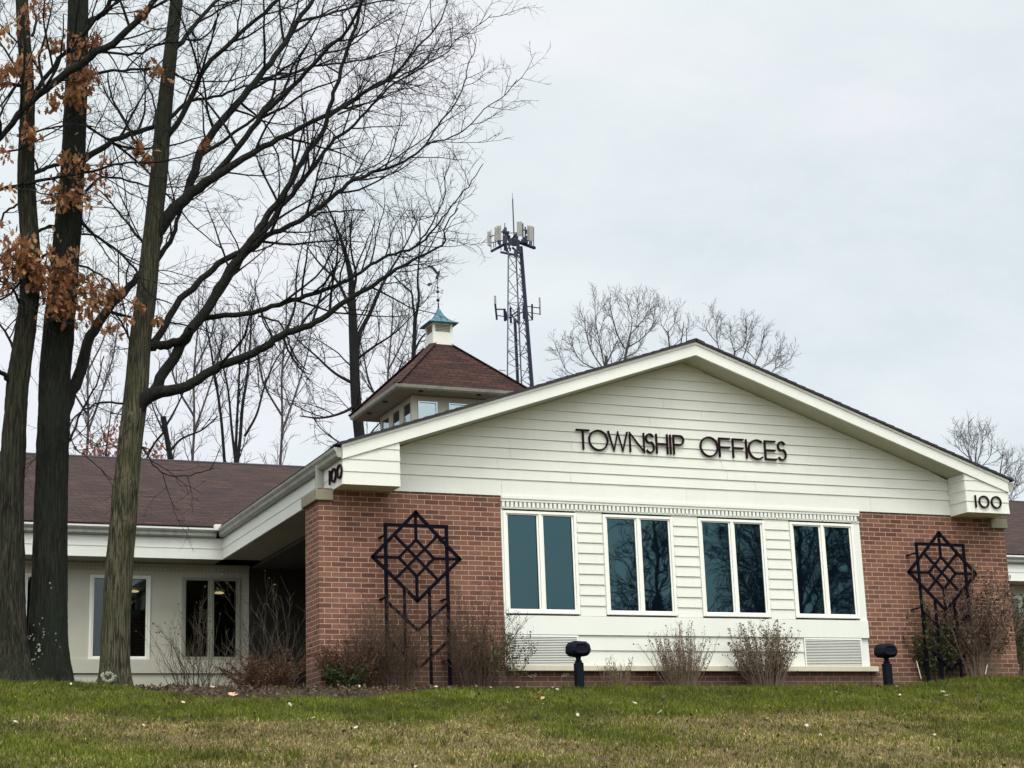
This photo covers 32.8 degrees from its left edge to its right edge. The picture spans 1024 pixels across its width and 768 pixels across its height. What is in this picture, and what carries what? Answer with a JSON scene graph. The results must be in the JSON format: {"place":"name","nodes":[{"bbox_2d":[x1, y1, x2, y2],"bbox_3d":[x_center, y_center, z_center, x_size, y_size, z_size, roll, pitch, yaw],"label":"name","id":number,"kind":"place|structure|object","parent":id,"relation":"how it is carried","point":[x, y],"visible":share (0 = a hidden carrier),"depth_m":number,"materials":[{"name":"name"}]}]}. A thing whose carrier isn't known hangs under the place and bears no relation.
{"place":"outdoors","nodes":[
{"label":"outdoors","id":0,"kind":"place"},
{"bbox_2d":[0,674,1023,767],"bbox_3d":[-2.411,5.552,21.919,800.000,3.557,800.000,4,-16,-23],"label":"ground","id":1,"kind":"structure","parent":0,"point":[223,694],"depth_m":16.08,"materials":[{"name":"green plant"}]},
{"bbox_2d":[38,245,130,454],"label":"bare tree","id":2,"kind":"object","parent":1,"relation":"on","point":[88,380],"visible":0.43,"depth_m":56.05,"materials":[{"name":"brown plant"}]},
{"bbox_2d":[69,366,172,534],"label":"bare tree","id":3,"kind":"object","parent":1,"relation":"on","point":[100,452],"visible":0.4,"depth_m":40.70,"materials":[{"name":"brown plant"}]},
{"bbox_2d":[0,0,244,681],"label":"oak tree","id":4,"kind":"object","parent":1,"relation":"on","point":[15,660],"visible":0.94,"depth_m":22.10,"materials":[{"name":"brown plant"}]},
{"bbox_2d":[0,0,350,681],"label":"oak tree","id":5,"kind":"object","parent":1,"relation":"on","point":[59,387],"visible":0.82,"depth_m":22.39,"materials":[{"name":"brown plant"}]},
{"bbox_2d":[141,349,234,459],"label":"bare tree","id":6,"kind":"object","parent":1,"relation":"on","point":[168,443],"visible":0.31,"depth_m":42.44,"materials":[{"name":"brown plant"}]},
{"bbox_2d":[152,259,238,461],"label":"bare tree","id":7,"kind":"object","parent":1,"relation":"on","point":[192,447],"visible":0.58,"depth_m":61.29,"materials":[{"name":"brown plant"}]},
{"bbox_2d":[135,586,259,687],"bbox_3d":[-4.132,3.551,23.408,1.906,1.524,1.408,13,-21,-45],"label":"shrub","id":8,"kind":"object","parent":1,"relation":"on","point":[207,663],"visible":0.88,"depth_m":23.36,"materials":[{"name":"brown plant"}]},
{"bbox_2d":[172,569,305,687],"bbox_3d":[-3.222,3.408,23.398,2.140,1.751,1.667,9,-18,-37],"label":"shrub","id":9,"kind":"object","parent":1,"relation":"on","point":[272,643],"visible":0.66,"depth_m":23.20,"materials":[{"name":"brown plant"}]},
{"bbox_2d":[173,247,324,462],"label":"bare tree","id":10,"kind":"object","parent":1,"relation":"on","point":[236,454],"visible":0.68,"depth_m":46.18,"materials":[{"name":"brown plant"}]},
{"bbox_2d":[211,646,309,688],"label":"shrub","id":11,"kind":"object","parent":1,"relation":"on","point":[280,676],"visible":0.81,"depth_m":22.13,"materials":[{"name":"brown plant"}]},
{"bbox_2d":[0,0,551,685],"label":"shade tree","id":12,"kind":"object","parent":1,"relation":"on","point":[140,394],"visible":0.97,"depth_m":23.42,"materials":[{"name":"brown plant"}]},
{"bbox_2d":[241,267,323,464],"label":"bare tree","id":13,"kind":"object","parent":1,"relation":"on","point":[281,412],"visible":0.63,"depth_m":60.31,"materials":[{"name":"brown plant"}]},
{"bbox_2d":[318,660,367,688],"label":"shrub","id":14,"kind":"object","parent":1,"relation":"on","point":[334,676],"visible":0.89,"depth_m":21.87,"materials":[{"name":"green plant"}]},
{"bbox_2d":[308,638,385,686],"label":"shrub","id":15,"kind":"object","parent":1,"relation":"on","point":[345,661],"visible":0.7,"depth_m":22.14,"materials":[{"name":"brown plant"}]},
{"bbox_2d":[251,160,456,451],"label":"bare tree","id":16,"kind":"object","parent":1,"relation":"on","point":[354,364],"visible":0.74,"depth_m":49.90,"materials":[{"name":"brown plant"}]},
{"bbox_2d":[336,595,394,688],"bbox_3d":[-1.891,3.338,22.447,0.763,1.320,0.586,-3,-14,3],"label":"shrub","id":17,"kind":"object","parent":1,"relation":"on","point":[368,683],"visible":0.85,"depth_m":22.37,"materials":[{"name":"brown plant"}]},
{"bbox_2d":[345,282,432,397],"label":"bare tree","id":18,"kind":"object","parent":1,"relation":"on","point":[388,369],"visible":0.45,"depth_m":66.88,"materials":[{"name":"brown plant"}]},
{"bbox_2d":[344,578,444,688],"bbox_3d":[-1.512,3.246,22.544,1.439,1.522,0.854,1,-15,-12],"label":"shrub","id":19,"kind":"object","parent":1,"relation":"on","point":[391,660],"visible":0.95,"depth_m":22.48,"materials":[{"name":"brown plant"}]},
{"bbox_2d":[364,194,437,366],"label":"bare tree","id":20,"kind":"object","parent":1,"relation":"on","point":[414,347],"visible":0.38,"depth_m":46.48,"materials":[{"name":"brown plant"}]},
{"bbox_2d":[423,573,535,688],"bbox_3d":[-0.491,3.299,22.978,1.556,1.565,1.318,1,-15,-12],"label":"shrub","id":21,"kind":"object","parent":1,"relation":"on","point":[461,663],"visible":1,"depth_m":22.85,"materials":[{"name":"brown plant"}]},
{"bbox_2d":[472,614,537,687],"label":"shrub","id":22,"kind":"object","parent":1,"relation":"on","point":[509,665],"visible":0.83,"depth_m":22.95,"materials":[{"name":"brown plant"}]},
{"bbox_2d":[0,308,1023,688],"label":"office building","id":23,"kind":"structure","parent":1,"relation":"on","point":[618,554],"depth_m":25.41,"materials":[{"name":"brick"}]},
{"bbox_2d":[25,573,31,615],"bbox_3d":[-7.772,3.695,27.647,0.980,1.375,0.084,4,-16,-23],"label":"window","id":24,"kind":"structure","parent":23,"relation":"in","point":[27,575],"depth_m":27.76,"materials":[{"name":"paint"}]},
{"bbox_2d":[88,575,150,659],"bbox_3d":[-6.372,3.794,28.230,0.980,1.375,0.084,4,-16,-23],"label":"window","id":25,"kind":"structure","parent":23,"relation":"in","point":[146,656],"depth_m":28.22,"materials":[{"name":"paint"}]},
{"bbox_2d":[181,577,239,659],"bbox_3d":[-4.992,3.892,28.805,0.980,1.375,0.084,4,-16,-23],"label":"window","id":26,"kind":"structure","parent":23,"relation":"in","point":[210,584],"depth_m":28.81,"materials":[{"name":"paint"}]},
{"bbox_2d":[328,464,342,484],"bbox_3d":[-2.327,1.187,22.929,0.026,0.195,0.551,4,-16,-23],"label":"house number","id":27,"kind":"object","parent":23,"relation":"attached to","point":[330,475],"visible":1,"depth_m":22.93,"materials":[{"name":"metal"}]},
{"bbox_2d":[370,510,461,686],"bbox_3d":[-1.290,2.912,22.968,1.286,2.482,0.273,4,-16,-23],"label":"trellis","id":28,"kind":"object","parent":23,"relation":"attached to","point":[374,556],"visible":0.89,"depth_m":22.94,"materials":[{"name":"paint"}]},
{"bbox_2d":[427,265,447,307],"bbox_3d":[-1.523,-1.966,35.539,0.455,0.910,0.200,1,-15,-12],"label":"weather vane","id":29,"kind":"object","parent":23,"relation":"on","point":[437,291],"visible":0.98,"depth_m":35.55,"materials":[{"name":"metal"}]},
{"bbox_2d":[502,510,580,614],"bbox_3d":[0.398,2.465,23.988,1.110,1.415,0.084,4,-16,-23],"label":"window","id":30,"kind":"structure","parent":23,"relation":"in","point":[541,569],"depth_m":23.98,"materials":[{"name":"glass"}]},
{"bbox_2d":[602,514,677,615],"bbox_3d":[1.798,2.564,24.572,1.110,1.415,0.084,4,-16,-23],"label":"window","id":31,"kind":"structure","parent":23,"relation":"in","point":[640,574],"depth_m":24.56,"materials":[{"name":"glass"}]},
{"bbox_2d":[575,429,786,460],"bbox_3d":[2.501,0.890,25.277,3.452,0.313,0.037,4,-16,-23],"label":"building sign","id":32,"kind":"object","parent":23,"relation":"attached to","point":[670,444],"visible":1,"depth_m":25.19,"materials":[{"name":"metal"}]},
{"bbox_2d":[697,518,770,617],"bbox_3d":[3.203,2.664,25.158,1.110,1.415,0.084,4,-16,-23],"label":"window","id":33,"kind":"structure","parent":23,"relation":"in","point":[732,553],"depth_m":25.15,"materials":[{"name":"glass"}]},
{"bbox_2d":[788,522,860,618],"bbox_3d":[4.618,2.764,25.748,1.110,1.415,0.084,4,-16,-23],"label":"window","id":34,"kind":"structure","parent":23,"relation":"in","point":[823,557],"depth_m":25.74,"materials":[{"name":"glass"}]},
{"bbox_2d":[906,531,977,681],"bbox_3d":[6.468,3.398,26.219,1.286,2.352,0.273,4,-16,-23],"label":"trellis","id":35,"kind":"object","parent":23,"relation":"attached to","point":[939,544],"visible":0.94,"depth_m":26.16,"materials":[{"name":"paint"}]},
{"bbox_2d":[974,495,1001,508],"bbox_3d":[7.303,1.808,26.662,0.491,0.193,0.026,4,-16,-23],"label":"house number","id":36,"kind":"object","parent":23,"relation":"attached to","point":[988,501],"visible":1,"depth_m":26.65,"materials":[{"name":"metal"}]},
{"bbox_2d":[1012,596,1023,633],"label":"window","id":37,"kind":"structure","parent":23,"relation":"in","point":[1016,597],"depth_m":35.29,"materials":[{"name":"paint"}]},
{"bbox_2d":[1,674,1023,767],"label":"leaf litter","id":38,"kind":"object","parent":1,"relation":"on","point":[270,687],"visible":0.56,"depth_m":20.15,"materials":[{"name":"plant"}]},
{"bbox_2d":[565,641,590,688],"bbox_3d":[0.891,3.767,22.981,0.328,0.726,0.219,4,-16,-23],"label":"garden light","id":39,"kind":"object","parent":1,"relation":"on","point":[577,650],"visible":0.96,"depth_m":22.95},
{"bbox_2d":[540,281,648,380],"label":"bare tree","id":40,"kind":"object","parent":1,"relation":"on","point":[607,359],"visible":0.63,"depth_m":61.00,"materials":[{"name":"plant"}]},
{"bbox_2d":[596,757,607,760],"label":"fallen leaf","id":41,"kind":"object","parent":1,"relation":"on","point":[600,758],"visible":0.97,"depth_m":14.34,"materials":[{"name":"beige plant"}]},
{"bbox_2d":[597,654,634,685],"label":"shrub","id":42,"kind":"object","parent":1,"relation":"on","point":[626,676],"visible":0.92,"depth_m":23.56,"materials":[{"name":"brown plant"}]},
{"bbox_2d":[601,283,662,359],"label":"bare tree","id":43,"kind":"object","parent":1,"relation":"on","point":[637,317],"visible":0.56,"depth_m":65.60,"materials":[{"name":"plant"}]},
{"bbox_2d":[641,295,695,345],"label":"bare tree","id":44,"kind":"object","parent":1,"relation":"on","point":[667,333],"visible":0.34,"depth_m":63.80,"materials":[{"name":"plant"}]},
{"bbox_2d":[633,620,719,686],"bbox_3d":[2.275,3.748,23.942,1.164,0.991,1.005,4,-16,-23],"label":"shrub","id":45,"kind":"object","parent":1,"relation":"on","point":[681,673],"visible":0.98,"depth_m":23.89,"materials":[{"name":"brown plant"}]},
{"bbox_2d":[693,300,762,358],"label":"bare tree","id":46,"kind":"object","parent":1,"relation":"on","point":[745,326],"visible":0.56,"depth_m":68.38,"materials":[{"name":"plant"}]},
{"bbox_2d":[722,617,800,685],"bbox_3d":[3.591,3.804,24.544,1.160,1.089,0.814,4,-16,-23],"label":"shrub","id":47,"kind":"object","parent":1,"relation":"on","point":[774,664],"visible":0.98,"depth_m":24.44,"materials":[{"name":"brown plant"}]},
{"bbox_2d":[729,322,800,375],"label":"bare tree","id":48,"kind":"object","parent":1,"relation":"on","point":[775,356],"visible":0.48,"depth_m":66.31,"materials":[{"name":"plant"}]},
{"bbox_2d":[874,643,897,685],"bbox_3d":[5.372,4.078,24.851,0.328,0.725,0.219,4,-16,-23],"label":"garden light","id":49,"kind":"object","parent":1,"relation":"on","point":[886,651],"visible":0.97,"depth_m":24.82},
{"bbox_2d":[902,598,965,680],"bbox_3d":[6.389,3.852,26.007,1.409,1.288,0.566,4,-16,-23],"label":"shrub","id":50,"kind":"object","parent":1,"relation":"on","point":[933,659],"visible":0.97,"depth_m":25.91,"materials":[{"name":"green plant"}]},
{"bbox_2d":[921,562,1023,676],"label":"shrub","id":51,"kind":"object","parent":1,"relation":"on","point":[971,642],"visible":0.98,"depth_m":26.05,"materials":[{"name":"brown plant"}]},
{"bbox_2d":[946,413,1012,467],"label":"bare tree","id":52,"kind":"object","parent":1,"relation":"on","point":[961,436],"visible":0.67,"depth_m":60.12,"materials":[{"name":"plant"}]},
{"bbox_2d":[990,441,1023,500],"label":"bare tree","id":53,"kind":"object","parent":1,"relation":"on","point":[1016,485],"visible":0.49,"depth_m":61.70,"materials":[{"name":"plant"}]},
{"bbox_2d":[1011,594,1023,675],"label":"shrub","id":54,"kind":"object","parent":1,"relation":"on","point":[1019,637],"visible":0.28,"depth_m":27.41,"materials":[{"name":"brown plant"}]},
{"bbox_2d":[0,0,1023,500],"label":"sky","id":55,"kind":"structure","parent":0,"point":[848,175],"materials":[{"name":"grey"}]},
{"bbox_2d":[487,193,540,385],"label":"antenna tower","id":56,"kind":"structure","parent":0,"point":[517,243],"depth_m":111.32,"materials":[{"name":"metal"}]}
]}

